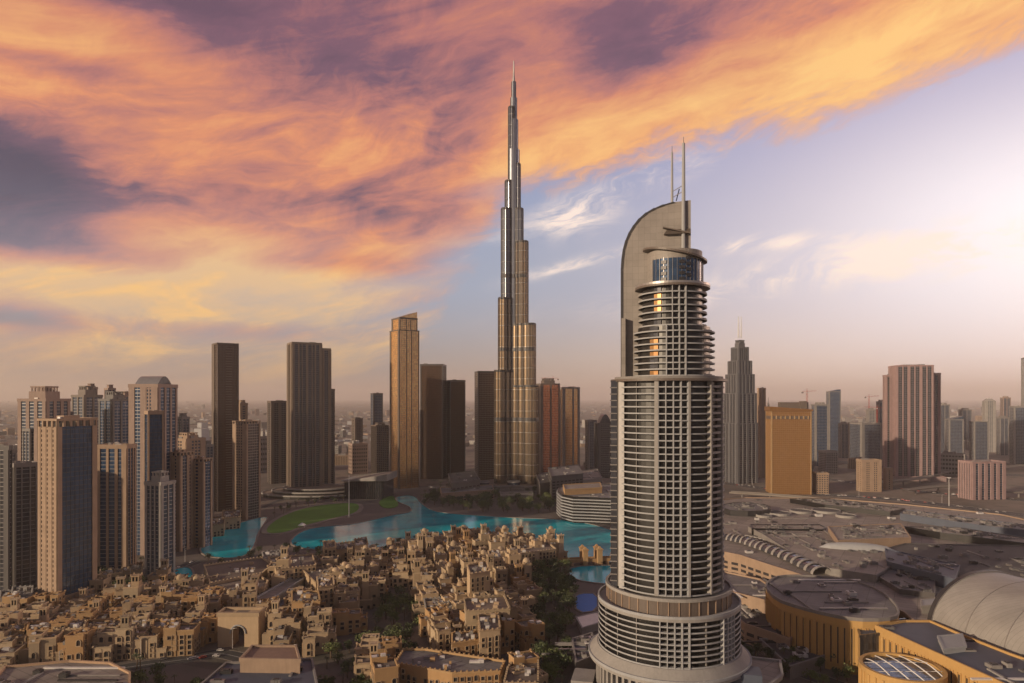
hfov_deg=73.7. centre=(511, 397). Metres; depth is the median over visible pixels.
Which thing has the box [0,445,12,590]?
apartment tower
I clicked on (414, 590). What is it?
souk house
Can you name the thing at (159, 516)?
apartment tower
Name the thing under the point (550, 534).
souk house
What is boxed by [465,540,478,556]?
souk house
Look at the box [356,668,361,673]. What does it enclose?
window
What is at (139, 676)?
broadleaf tree
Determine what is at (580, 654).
service building
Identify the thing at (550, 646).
broadleaf tree
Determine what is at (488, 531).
souk house
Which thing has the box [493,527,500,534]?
souk house
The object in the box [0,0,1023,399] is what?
sky
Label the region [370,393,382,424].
office tower
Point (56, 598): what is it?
souk house
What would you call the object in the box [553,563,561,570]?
broadleaf tree
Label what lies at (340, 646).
broadleaf tree
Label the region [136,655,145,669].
palm tree
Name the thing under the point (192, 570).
quay kerb
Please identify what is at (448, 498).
broadleaf tree
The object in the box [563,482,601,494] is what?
rooftop structure
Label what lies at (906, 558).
mall hall
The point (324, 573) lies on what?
souk house
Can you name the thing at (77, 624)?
souk block
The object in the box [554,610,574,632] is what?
broadleaf tree
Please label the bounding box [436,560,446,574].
souk house
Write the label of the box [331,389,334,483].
residential tower
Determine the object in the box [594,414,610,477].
office tower
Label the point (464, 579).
souk house
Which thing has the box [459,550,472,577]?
souk house
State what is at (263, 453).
city block
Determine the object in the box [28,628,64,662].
souk house
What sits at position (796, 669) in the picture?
service building
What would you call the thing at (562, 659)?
broadleaf tree
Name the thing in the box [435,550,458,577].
souk house
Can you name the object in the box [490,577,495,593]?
souk house
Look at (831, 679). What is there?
road
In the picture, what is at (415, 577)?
souk house
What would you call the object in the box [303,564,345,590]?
souk block
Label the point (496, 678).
window
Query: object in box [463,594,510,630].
souk block
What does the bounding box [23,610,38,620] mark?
souk house
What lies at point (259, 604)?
souk house
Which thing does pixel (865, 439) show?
office tower
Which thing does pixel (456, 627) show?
souk house
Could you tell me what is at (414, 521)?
lake water
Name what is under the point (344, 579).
souk house
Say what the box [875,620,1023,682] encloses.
mall wing
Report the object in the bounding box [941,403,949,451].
office tower
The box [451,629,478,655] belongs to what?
souk block
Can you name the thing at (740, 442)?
hotel tower
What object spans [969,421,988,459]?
office tower
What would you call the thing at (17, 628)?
souk block
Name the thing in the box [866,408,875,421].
office tower
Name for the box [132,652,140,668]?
palm tree
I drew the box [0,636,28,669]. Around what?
souk house
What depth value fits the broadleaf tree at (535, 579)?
586.21 m
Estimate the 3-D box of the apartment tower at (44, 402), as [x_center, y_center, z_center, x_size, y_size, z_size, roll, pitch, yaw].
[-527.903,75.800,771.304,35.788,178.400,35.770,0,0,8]
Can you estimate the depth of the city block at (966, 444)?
2180.59 m
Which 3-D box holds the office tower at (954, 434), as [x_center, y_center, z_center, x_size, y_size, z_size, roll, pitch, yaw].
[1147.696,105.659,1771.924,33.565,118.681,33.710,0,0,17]
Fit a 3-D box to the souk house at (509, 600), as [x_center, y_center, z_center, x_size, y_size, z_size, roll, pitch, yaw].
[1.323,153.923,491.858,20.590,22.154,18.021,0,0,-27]
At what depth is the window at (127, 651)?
429.22 m
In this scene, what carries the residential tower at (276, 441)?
on the ground at (188, 672)
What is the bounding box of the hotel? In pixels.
[958,459,1005,499]
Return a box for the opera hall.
[341,470,396,498]
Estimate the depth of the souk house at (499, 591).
503.51 m
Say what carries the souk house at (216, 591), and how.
on the promenade
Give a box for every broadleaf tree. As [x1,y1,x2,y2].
[131,669,145,682]
[131,672,147,682]
[148,661,165,674]
[153,671,167,681]
[189,678,204,682]
[244,550,255,557]
[293,546,300,552]
[317,674,331,682]
[320,640,339,658]
[328,675,335,682]
[331,651,345,664]
[333,643,342,653]
[340,660,351,677]
[343,640,351,652]
[349,679,364,682]
[353,673,366,682]
[354,630,369,642]
[362,677,371,682]
[372,626,383,633]
[377,591,391,603]
[379,603,394,619]
[381,629,396,635]
[385,628,404,639]
[386,609,399,624]
[390,600,401,610]
[391,623,402,631]
[394,585,405,594]
[394,592,409,603]
[398,597,409,606]
[399,627,413,641]
[402,639,411,647]
[404,622,414,632]
[405,595,413,606]
[407,599,418,611]
[410,641,418,647]
[412,613,419,619]
[413,617,418,625]
[429,494,438,504]
[443,495,452,505]
[449,498,458,503]
[458,499,467,509]
[471,495,481,505]
[478,500,489,511]
[485,500,493,509]
[496,501,507,510]
[506,497,513,505]
[517,502,523,510]
[524,502,532,512]
[525,496,533,501]
[531,602,545,616]
[532,559,546,568]
[532,576,539,582]
[532,611,547,619]
[532,641,550,662]
[533,501,543,512]
[535,591,551,608]
[536,582,547,590]
[537,618,552,632]
[539,614,551,625]
[540,662,563,682]
[541,659,559,678]
[542,646,562,663]
[543,583,554,596]
[544,500,555,511]
[544,642,557,652]
[545,628,554,643]
[548,556,559,565]
[551,609,567,623]
[552,590,562,604]
[552,623,566,641]
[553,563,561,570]
[553,652,571,674]
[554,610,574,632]
[556,558,572,572]
[557,580,569,590]
[557,584,569,598]
[559,595,577,611]
[560,636,571,650]
[560,648,572,657]
[562,568,572,574]
[562,590,569,599]
[566,575,576,584]
[569,584,578,596]
[745,646,753,655]
[751,642,762,655]
[761,646,776,657]
[782,659,790,673]
[790,654,806,661]
[801,668,818,682]
[815,657,824,671]
[830,667,844,681]
[842,663,854,680]
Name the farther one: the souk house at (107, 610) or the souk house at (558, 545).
the souk house at (558, 545)
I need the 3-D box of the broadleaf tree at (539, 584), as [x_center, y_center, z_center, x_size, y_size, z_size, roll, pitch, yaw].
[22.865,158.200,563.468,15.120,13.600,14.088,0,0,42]
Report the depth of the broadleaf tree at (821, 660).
411.76 m
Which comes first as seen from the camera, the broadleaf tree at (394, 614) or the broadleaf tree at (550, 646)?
the broadleaf tree at (550, 646)
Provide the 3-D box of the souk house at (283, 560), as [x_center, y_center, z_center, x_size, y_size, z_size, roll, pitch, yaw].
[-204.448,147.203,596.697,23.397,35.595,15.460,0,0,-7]
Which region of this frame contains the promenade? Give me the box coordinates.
[142,488,610,599]
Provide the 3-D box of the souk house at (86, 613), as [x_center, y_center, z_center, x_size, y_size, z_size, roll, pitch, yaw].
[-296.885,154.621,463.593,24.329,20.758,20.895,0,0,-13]
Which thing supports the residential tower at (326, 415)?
on the ground at (188, 672)
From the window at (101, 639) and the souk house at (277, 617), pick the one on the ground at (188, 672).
the souk house at (277, 617)
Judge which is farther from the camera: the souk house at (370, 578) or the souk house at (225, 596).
the souk house at (370, 578)
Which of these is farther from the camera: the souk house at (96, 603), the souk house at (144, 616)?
the souk house at (96, 603)
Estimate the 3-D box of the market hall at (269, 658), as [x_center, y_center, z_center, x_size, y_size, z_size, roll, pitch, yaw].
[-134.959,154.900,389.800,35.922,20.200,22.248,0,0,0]
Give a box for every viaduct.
[729,491,816,497]
[882,464,1023,485]
[901,485,1023,496]
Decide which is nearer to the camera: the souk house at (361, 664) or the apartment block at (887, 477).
the souk house at (361, 664)
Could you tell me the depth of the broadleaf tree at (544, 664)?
400.61 m
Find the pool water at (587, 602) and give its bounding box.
[576,594,596,611]
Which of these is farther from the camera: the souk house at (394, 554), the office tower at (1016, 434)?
the office tower at (1016, 434)
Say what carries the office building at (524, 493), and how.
on the promenade
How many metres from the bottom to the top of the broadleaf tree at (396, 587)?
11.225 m
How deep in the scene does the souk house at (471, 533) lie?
745.55 m
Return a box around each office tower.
[12,445,16,461]
[22,424,32,460]
[87,383,97,394]
[104,385,115,398]
[123,391,127,398]
[178,413,189,437]
[206,440,213,516]
[351,417,362,441]
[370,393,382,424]
[371,422,388,473]
[420,363,446,478]
[446,379,465,476]
[474,371,493,479]
[585,419,596,469]
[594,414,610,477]
[757,387,765,477]
[764,397,812,494]
[811,402,828,465]
[826,389,840,450]
[838,421,847,457]
[848,422,882,465]
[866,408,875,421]
[876,400,882,422]
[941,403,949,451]
[945,416,963,452]
[958,408,971,440]
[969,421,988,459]
[982,399,995,451]
[996,416,1008,454]
[1000,396,1010,416]
[1009,406,1023,463]
[1021,358,1023,405]
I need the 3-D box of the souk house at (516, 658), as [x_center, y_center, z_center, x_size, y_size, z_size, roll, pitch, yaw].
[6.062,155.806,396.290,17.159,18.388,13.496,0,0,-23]
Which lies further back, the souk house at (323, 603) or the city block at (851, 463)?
the city block at (851, 463)
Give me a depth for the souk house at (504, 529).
720.75 m
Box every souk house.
[0,595,20,612]
[0,608,23,627]
[0,626,18,640]
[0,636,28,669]
[2,592,37,608]
[17,604,49,633]
[17,634,26,644]
[20,601,60,617]
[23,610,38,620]
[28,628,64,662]
[34,590,66,607]
[49,612,69,620]
[50,603,82,616]
[51,615,73,631]
[56,626,96,660]
[59,598,87,609]
[65,606,98,619]
[70,586,100,600]
[82,595,109,612]
[88,620,114,630]
[89,571,111,595]
[91,612,137,661]
[92,598,103,613]
[93,607,121,621]
[101,575,127,596]
[103,607,121,613]
[104,592,122,607]
[113,595,140,607]
[121,598,154,619]
[123,572,150,599]
[133,627,166,659]
[134,612,150,626]
[136,594,164,610]
[147,558,171,581]
[149,573,171,586]
[151,579,179,595]
[152,601,182,622]
[155,584,167,602]
[160,587,193,608]
[163,621,200,656]
[167,572,189,582]
[173,574,187,584]
[178,591,199,616]
[181,578,200,588]
[181,592,208,623]
[189,612,217,646]
[190,574,218,585]
[201,585,228,608]
[206,592,221,612]
[222,589,253,606]
[228,586,257,606]
[241,567,257,590]
[251,574,258,582]
[253,599,270,629]
[254,573,270,589]
[259,596,278,610]
[266,545,291,587]
[266,598,303,647]
[271,570,286,587]
[272,625,297,644]
[279,605,290,613]
[283,590,309,605]
[286,586,305,595]
[302,622,336,657]
[303,601,332,631]
[316,555,341,566]
[316,567,341,581]
[320,599,326,607]
[321,563,334,570]
[322,569,339,574]
[332,608,367,635]
[333,588,362,613]
[336,574,357,586]
[337,584,360,607]
[338,554,344,562]
[340,561,359,573]
[344,564,363,587]
[347,546,355,562]
[347,549,363,570]
[354,633,385,658]
[354,639,377,680]
[359,575,373,595]
[360,569,385,609]
[361,545,381,563]
[361,635,401,657]
[364,561,378,572]
[369,550,387,572]
[369,569,389,587]
[369,650,399,682]
[385,537,394,548]
[386,546,397,557]
[386,564,396,577]
[387,541,400,550]
[388,547,405,562]
[388,547,405,564]
[390,561,409,587]
[400,539,404,547]
[404,531,416,555]
[407,545,425,575]
[408,533,424,554]
[408,558,430,590]
[410,558,434,575]
[410,580,436,603]
[411,598,438,620]
[415,584,438,603]
[418,603,448,636]
[420,528,438,535]
[420,570,439,585]
[422,601,449,618]
[423,531,440,554]
[425,534,439,554]
[426,539,435,559]
[427,611,451,641]
[429,544,447,571]
[429,622,452,651]
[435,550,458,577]
[435,573,456,596]
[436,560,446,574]
[438,540,446,547]
[440,525,455,538]
[440,593,454,601]
[441,562,457,582]
[443,581,466,595]
[446,534,462,547]
[446,540,460,560]
[447,526,462,542]
[448,608,459,627]
[449,592,469,610]
[452,622,461,631]
[455,545,467,568]
[455,549,468,557]
[457,577,466,583]
[458,528,472,545]
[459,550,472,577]
[459,609,464,631]
[460,557,476,577]
[462,530,474,538]
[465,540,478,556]
[470,527,488,536]
[472,523,488,548]
[472,587,504,596]
[473,545,486,557]
[474,550,487,560]
[476,526,492,538]
[486,533,509,551]
[486,552,507,585]
[490,535,501,539]
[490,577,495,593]
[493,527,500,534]
[494,581,518,593]
[499,525,513,544]
[500,617,514,653]
[503,547,520,565]
[504,588,520,598]
[505,557,531,585]
[506,595,519,605]
[506,664,547,682]
[508,648,539,665]
[509,536,526,547]
[509,604,517,619]
[510,562,532,585]
[513,537,519,546]
[513,580,542,604]
[513,595,535,612]
[514,618,544,652]
[516,525,534,538]
[516,596,536,619]
[527,537,544,547]
[538,526,555,539]
[544,533,567,557]
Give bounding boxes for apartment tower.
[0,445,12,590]
[12,460,37,587]
[17,386,70,461]
[36,415,97,601]
[71,386,102,443]
[97,442,136,572]
[98,391,127,443]
[128,376,177,555]
[144,410,163,557]
[144,470,175,578]
[171,449,193,551]
[178,432,205,457]
[194,456,212,547]
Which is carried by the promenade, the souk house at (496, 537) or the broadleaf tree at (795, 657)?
the souk house at (496, 537)
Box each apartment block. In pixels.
[812,471,828,493]
[818,450,837,473]
[856,458,881,491]
[883,466,892,489]
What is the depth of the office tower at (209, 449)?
873.35 m
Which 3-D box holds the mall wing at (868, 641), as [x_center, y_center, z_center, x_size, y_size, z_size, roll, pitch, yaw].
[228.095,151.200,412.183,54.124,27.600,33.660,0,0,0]
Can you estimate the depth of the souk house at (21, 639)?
436.33 m
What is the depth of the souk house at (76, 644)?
420.02 m
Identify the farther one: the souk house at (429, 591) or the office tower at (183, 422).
the office tower at (183, 422)
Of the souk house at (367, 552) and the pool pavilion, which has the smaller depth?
the pool pavilion
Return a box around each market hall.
[0,660,130,682]
[201,658,317,682]
[239,645,300,673]
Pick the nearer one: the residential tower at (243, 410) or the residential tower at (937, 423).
the residential tower at (243, 410)
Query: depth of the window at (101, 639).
427.13 m
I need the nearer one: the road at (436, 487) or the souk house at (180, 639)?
the souk house at (180, 639)
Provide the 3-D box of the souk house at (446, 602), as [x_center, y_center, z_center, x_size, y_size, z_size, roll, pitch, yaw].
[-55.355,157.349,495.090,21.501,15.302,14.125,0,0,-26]
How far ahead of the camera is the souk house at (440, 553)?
642.05 m
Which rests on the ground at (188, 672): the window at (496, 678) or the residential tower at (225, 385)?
the residential tower at (225, 385)
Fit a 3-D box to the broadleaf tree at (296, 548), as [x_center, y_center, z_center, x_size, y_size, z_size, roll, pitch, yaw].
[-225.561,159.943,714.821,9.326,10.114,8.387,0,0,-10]
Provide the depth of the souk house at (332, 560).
619.10 m
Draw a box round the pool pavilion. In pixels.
[575,611,598,634]
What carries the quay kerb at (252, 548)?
on the promenade
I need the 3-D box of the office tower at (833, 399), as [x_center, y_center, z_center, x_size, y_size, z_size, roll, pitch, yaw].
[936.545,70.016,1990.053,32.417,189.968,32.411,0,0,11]
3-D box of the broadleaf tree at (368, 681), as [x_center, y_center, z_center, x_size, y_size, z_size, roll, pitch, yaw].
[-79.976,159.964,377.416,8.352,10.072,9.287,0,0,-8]
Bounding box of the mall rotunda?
[763,574,899,674]
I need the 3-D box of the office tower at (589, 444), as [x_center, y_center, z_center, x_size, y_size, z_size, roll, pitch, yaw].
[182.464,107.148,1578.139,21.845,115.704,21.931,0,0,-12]
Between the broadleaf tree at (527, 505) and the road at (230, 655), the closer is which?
the road at (230, 655)
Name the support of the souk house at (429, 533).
on the promenade
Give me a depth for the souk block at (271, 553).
653.78 m
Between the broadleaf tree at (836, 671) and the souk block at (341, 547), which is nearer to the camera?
the broadleaf tree at (836, 671)
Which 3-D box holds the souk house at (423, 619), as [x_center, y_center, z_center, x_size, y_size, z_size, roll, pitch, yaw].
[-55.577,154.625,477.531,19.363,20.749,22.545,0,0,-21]
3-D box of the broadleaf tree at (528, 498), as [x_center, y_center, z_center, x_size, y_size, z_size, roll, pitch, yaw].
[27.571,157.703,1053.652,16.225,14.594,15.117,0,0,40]
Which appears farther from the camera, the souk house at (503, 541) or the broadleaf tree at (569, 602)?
the souk house at (503, 541)
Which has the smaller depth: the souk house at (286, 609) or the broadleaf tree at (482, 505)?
the souk house at (286, 609)
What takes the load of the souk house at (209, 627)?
on the ground at (188, 672)
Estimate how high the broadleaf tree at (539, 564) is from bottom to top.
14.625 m
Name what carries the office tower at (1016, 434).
on the ground at (188, 672)
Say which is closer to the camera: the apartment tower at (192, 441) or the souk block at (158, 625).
the souk block at (158, 625)
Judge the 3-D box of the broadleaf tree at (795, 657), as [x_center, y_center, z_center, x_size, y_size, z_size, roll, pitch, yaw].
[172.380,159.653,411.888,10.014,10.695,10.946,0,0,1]
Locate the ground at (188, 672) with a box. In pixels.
[0,400,1023,682]
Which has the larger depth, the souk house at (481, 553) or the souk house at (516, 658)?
the souk house at (481, 553)
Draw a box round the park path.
[261,502,362,534]
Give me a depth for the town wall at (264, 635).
451.11 m
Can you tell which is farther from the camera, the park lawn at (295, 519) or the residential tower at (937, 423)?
the residential tower at (937, 423)
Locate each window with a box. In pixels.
[31,652,35,659]
[75,640,80,646]
[75,653,80,659]
[94,653,99,657]
[98,637,103,642]
[103,651,108,657]
[107,636,112,642]
[116,636,121,642]
[116,655,121,659]
[122,653,127,659]
[125,630,130,635]
[125,636,130,641]
[125,642,130,647]
[125,648,130,653]
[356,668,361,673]
[494,674,498,680]
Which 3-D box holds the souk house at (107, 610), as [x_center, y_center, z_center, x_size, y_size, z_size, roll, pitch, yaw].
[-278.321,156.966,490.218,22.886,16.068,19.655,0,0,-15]
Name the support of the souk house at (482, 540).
on the promenade
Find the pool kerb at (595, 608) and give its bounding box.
[574,593,598,612]
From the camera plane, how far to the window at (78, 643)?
418.46 m
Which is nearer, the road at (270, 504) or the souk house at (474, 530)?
the souk house at (474, 530)
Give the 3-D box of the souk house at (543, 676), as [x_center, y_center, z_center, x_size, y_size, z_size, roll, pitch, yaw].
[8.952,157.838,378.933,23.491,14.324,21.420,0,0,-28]
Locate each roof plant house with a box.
[920,597,935,613]
[937,633,966,654]
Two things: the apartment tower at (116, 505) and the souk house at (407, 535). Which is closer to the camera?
the apartment tower at (116, 505)
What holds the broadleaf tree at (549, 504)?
on the ground at (188, 672)
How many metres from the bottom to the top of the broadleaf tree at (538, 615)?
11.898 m
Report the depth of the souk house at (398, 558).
637.37 m
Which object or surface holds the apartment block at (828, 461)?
on the ground at (188, 672)
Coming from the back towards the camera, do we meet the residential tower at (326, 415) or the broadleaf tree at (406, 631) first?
the residential tower at (326, 415)
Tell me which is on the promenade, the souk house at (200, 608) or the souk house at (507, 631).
the souk house at (200, 608)
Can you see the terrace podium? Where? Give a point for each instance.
(326, 491)
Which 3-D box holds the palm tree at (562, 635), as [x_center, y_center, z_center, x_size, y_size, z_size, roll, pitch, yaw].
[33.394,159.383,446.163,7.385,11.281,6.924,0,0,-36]
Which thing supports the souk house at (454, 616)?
on the promenade
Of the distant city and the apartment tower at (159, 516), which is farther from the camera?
the distant city
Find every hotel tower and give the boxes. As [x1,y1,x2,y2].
[571,137,783,682]
[723,316,757,483]
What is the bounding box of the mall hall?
[723,497,1023,660]
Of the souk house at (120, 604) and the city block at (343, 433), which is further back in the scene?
the city block at (343, 433)
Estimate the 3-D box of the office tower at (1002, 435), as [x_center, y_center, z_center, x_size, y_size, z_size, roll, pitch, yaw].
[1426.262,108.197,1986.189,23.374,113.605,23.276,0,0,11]
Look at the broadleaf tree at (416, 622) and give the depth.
482.99 m
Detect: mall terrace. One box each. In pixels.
[723,571,765,613]
[741,604,792,646]
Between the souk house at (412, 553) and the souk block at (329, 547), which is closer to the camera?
the souk house at (412, 553)
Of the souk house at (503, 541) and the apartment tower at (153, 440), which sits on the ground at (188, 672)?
the apartment tower at (153, 440)
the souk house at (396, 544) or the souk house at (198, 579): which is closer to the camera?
the souk house at (198, 579)
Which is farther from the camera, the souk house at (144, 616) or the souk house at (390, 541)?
the souk house at (390, 541)
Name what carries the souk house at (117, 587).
on the promenade
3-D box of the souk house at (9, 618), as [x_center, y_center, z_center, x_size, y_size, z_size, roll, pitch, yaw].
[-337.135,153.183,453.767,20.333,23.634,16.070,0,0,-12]
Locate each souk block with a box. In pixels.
[0,589,10,599]
[2,621,26,635]
[11,585,33,596]
[26,620,52,646]
[53,619,86,636]
[85,618,120,626]
[99,567,122,582]
[121,561,143,579]
[132,619,152,629]
[151,617,180,644]
[195,575,268,595]
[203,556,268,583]
[213,516,224,536]
[221,509,240,529]
[261,549,280,559]
[268,553,315,578]
[291,589,320,617]
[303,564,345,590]
[316,575,334,608]
[322,539,336,555]
[335,540,354,561]
[353,536,368,555]
[396,647,505,682]
[423,596,451,614]
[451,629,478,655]
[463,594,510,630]
[466,560,490,597]
[477,611,500,658]
[488,548,502,566]
[503,652,538,682]
[510,541,555,571]
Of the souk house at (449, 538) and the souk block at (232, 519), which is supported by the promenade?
the souk house at (449, 538)
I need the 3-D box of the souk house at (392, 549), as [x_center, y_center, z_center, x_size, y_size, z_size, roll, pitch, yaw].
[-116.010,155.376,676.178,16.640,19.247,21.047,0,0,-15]
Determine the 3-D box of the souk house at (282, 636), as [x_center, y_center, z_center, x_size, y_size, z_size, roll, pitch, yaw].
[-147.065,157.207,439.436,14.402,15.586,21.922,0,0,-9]
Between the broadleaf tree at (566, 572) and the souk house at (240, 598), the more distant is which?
the broadleaf tree at (566, 572)
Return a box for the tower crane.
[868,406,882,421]
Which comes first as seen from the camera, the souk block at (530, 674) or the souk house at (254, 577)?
the souk block at (530, 674)
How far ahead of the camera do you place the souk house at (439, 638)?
433.82 m
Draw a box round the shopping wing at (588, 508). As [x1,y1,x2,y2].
[556,484,610,524]
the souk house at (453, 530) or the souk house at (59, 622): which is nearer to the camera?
the souk house at (59, 622)
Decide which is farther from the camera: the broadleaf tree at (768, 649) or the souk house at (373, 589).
the souk house at (373, 589)
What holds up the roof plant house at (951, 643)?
on the mall wing at (978, 661)
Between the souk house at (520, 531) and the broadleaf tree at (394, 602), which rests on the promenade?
the souk house at (520, 531)
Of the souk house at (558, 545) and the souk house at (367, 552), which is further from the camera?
the souk house at (558, 545)
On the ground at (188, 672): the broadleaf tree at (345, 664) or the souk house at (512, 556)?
the broadleaf tree at (345, 664)
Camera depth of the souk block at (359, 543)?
668.45 m
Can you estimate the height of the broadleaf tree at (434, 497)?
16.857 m
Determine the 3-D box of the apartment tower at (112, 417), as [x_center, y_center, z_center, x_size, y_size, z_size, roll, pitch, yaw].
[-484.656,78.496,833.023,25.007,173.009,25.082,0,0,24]
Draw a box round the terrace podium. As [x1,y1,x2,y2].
[261,484,345,499]
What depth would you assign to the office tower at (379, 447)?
1400.49 m
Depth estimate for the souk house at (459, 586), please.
537.91 m
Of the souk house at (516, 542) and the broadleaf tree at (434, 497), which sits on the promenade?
the souk house at (516, 542)
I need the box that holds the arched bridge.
[556,544,610,565]
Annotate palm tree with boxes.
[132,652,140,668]
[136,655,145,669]
[557,633,566,650]
[778,646,789,653]
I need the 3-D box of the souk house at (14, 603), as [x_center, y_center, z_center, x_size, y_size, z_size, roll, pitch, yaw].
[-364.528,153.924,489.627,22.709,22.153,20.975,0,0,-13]
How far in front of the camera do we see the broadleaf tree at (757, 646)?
433.03 m
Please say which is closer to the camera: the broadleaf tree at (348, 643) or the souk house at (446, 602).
the broadleaf tree at (348, 643)
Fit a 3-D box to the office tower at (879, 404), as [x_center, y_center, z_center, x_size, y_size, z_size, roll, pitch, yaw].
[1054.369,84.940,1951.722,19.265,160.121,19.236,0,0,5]
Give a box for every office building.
[440,484,493,502]
[448,470,479,490]
[500,490,532,501]
[536,472,549,499]
[548,464,582,505]
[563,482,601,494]
[582,468,604,483]
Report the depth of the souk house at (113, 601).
517.14 m
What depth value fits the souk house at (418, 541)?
672.78 m
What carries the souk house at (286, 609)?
on the promenade
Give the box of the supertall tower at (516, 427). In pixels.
[480,61,538,491]
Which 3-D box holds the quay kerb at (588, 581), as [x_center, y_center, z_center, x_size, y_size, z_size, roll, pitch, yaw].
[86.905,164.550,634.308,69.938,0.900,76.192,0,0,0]
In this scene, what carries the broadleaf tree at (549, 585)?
on the ground at (188, 672)
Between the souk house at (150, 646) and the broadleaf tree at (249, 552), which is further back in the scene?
the broadleaf tree at (249, 552)
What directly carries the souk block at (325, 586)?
on the ground at (188, 672)
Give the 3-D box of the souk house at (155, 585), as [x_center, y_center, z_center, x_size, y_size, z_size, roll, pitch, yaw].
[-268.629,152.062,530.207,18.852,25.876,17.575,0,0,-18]
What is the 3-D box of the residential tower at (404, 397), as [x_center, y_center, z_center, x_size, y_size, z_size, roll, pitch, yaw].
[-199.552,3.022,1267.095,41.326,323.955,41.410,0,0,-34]
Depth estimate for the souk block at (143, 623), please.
452.24 m
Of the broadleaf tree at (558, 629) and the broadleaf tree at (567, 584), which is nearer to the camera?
the broadleaf tree at (558, 629)
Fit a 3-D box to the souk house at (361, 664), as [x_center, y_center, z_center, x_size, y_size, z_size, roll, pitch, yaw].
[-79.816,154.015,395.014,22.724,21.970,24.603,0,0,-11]
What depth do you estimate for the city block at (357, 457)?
1488.03 m
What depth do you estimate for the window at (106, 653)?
423.08 m
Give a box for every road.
[118,649,323,682]
[143,560,206,582]
[261,486,537,493]
[261,490,398,507]
[724,483,1023,516]
[744,643,845,682]
[829,478,1023,500]
[838,460,1023,476]
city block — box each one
[0,431,6,435]
[6,427,14,434]
[190,421,199,424]
[261,431,266,472]
[335,444,341,453]
[335,453,347,464]
[340,429,345,437]
[348,440,367,473]
[385,409,389,415]
[848,457,874,468]
[941,450,965,475]
[964,440,968,449]
[975,415,981,420]
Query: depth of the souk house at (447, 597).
515.76 m
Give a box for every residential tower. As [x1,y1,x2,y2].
[212,343,238,511]
[232,419,260,519]
[239,400,247,419]
[267,400,286,483]
[287,342,321,486]
[322,348,330,483]
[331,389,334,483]
[389,312,419,488]
[536,378,559,472]
[560,387,579,466]
[882,364,946,481]
[882,375,891,466]
[934,372,940,473]
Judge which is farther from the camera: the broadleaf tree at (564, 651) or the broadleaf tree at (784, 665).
the broadleaf tree at (564, 651)
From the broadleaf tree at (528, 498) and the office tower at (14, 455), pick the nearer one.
the office tower at (14, 455)
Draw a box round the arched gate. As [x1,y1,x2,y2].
[216,607,265,646]
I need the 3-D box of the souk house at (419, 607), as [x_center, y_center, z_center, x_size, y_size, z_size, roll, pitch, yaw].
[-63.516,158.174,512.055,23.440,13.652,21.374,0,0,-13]
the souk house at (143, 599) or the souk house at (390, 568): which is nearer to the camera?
the souk house at (143, 599)
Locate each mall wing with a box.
[857,618,908,664]
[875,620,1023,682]
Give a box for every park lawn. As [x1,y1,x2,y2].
[267,503,358,532]
[379,496,397,507]
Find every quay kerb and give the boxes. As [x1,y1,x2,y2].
[175,566,194,574]
[199,516,268,558]
[290,495,610,562]
[568,565,609,584]
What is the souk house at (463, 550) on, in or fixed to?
on the promenade
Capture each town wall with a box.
[7,648,28,663]
[262,631,305,644]
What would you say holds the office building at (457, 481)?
on the ground at (188, 672)
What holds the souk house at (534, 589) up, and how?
on the promenade
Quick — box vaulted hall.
[927,569,1023,654]
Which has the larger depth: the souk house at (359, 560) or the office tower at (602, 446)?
the office tower at (602, 446)
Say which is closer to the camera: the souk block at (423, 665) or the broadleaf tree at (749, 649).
the souk block at (423, 665)
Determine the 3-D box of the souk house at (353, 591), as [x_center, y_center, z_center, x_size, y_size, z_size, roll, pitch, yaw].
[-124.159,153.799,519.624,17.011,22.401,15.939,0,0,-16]
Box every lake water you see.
[175,567,192,576]
[201,517,266,557]
[292,495,610,561]
[569,566,610,582]
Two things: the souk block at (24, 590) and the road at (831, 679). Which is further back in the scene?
the souk block at (24, 590)
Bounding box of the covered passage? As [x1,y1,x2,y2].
[240,577,304,631]
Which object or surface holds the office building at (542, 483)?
on the ground at (188, 672)
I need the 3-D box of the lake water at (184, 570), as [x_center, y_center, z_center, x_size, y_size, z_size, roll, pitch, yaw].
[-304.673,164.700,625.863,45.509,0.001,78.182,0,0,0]
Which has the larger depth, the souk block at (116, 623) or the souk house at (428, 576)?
the souk house at (428, 576)
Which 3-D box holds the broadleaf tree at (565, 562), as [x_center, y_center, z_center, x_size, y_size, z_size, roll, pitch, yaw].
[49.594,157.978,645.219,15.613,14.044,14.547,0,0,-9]
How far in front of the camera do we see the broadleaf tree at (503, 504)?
992.99 m
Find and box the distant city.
[0,401,1020,446]
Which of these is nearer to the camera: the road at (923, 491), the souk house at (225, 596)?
the souk house at (225, 596)
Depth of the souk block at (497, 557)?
568.41 m
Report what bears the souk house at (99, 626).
on the ground at (188, 672)
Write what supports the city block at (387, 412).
on the ground at (188, 672)
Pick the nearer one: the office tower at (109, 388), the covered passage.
the covered passage
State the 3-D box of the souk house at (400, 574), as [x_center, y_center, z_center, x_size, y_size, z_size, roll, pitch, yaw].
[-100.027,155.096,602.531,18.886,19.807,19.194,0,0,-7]
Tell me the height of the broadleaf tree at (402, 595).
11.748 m
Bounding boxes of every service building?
[542,632,595,669]
[743,638,824,679]
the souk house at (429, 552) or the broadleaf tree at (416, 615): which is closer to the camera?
the broadleaf tree at (416, 615)
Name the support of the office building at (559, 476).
on the ground at (188, 672)

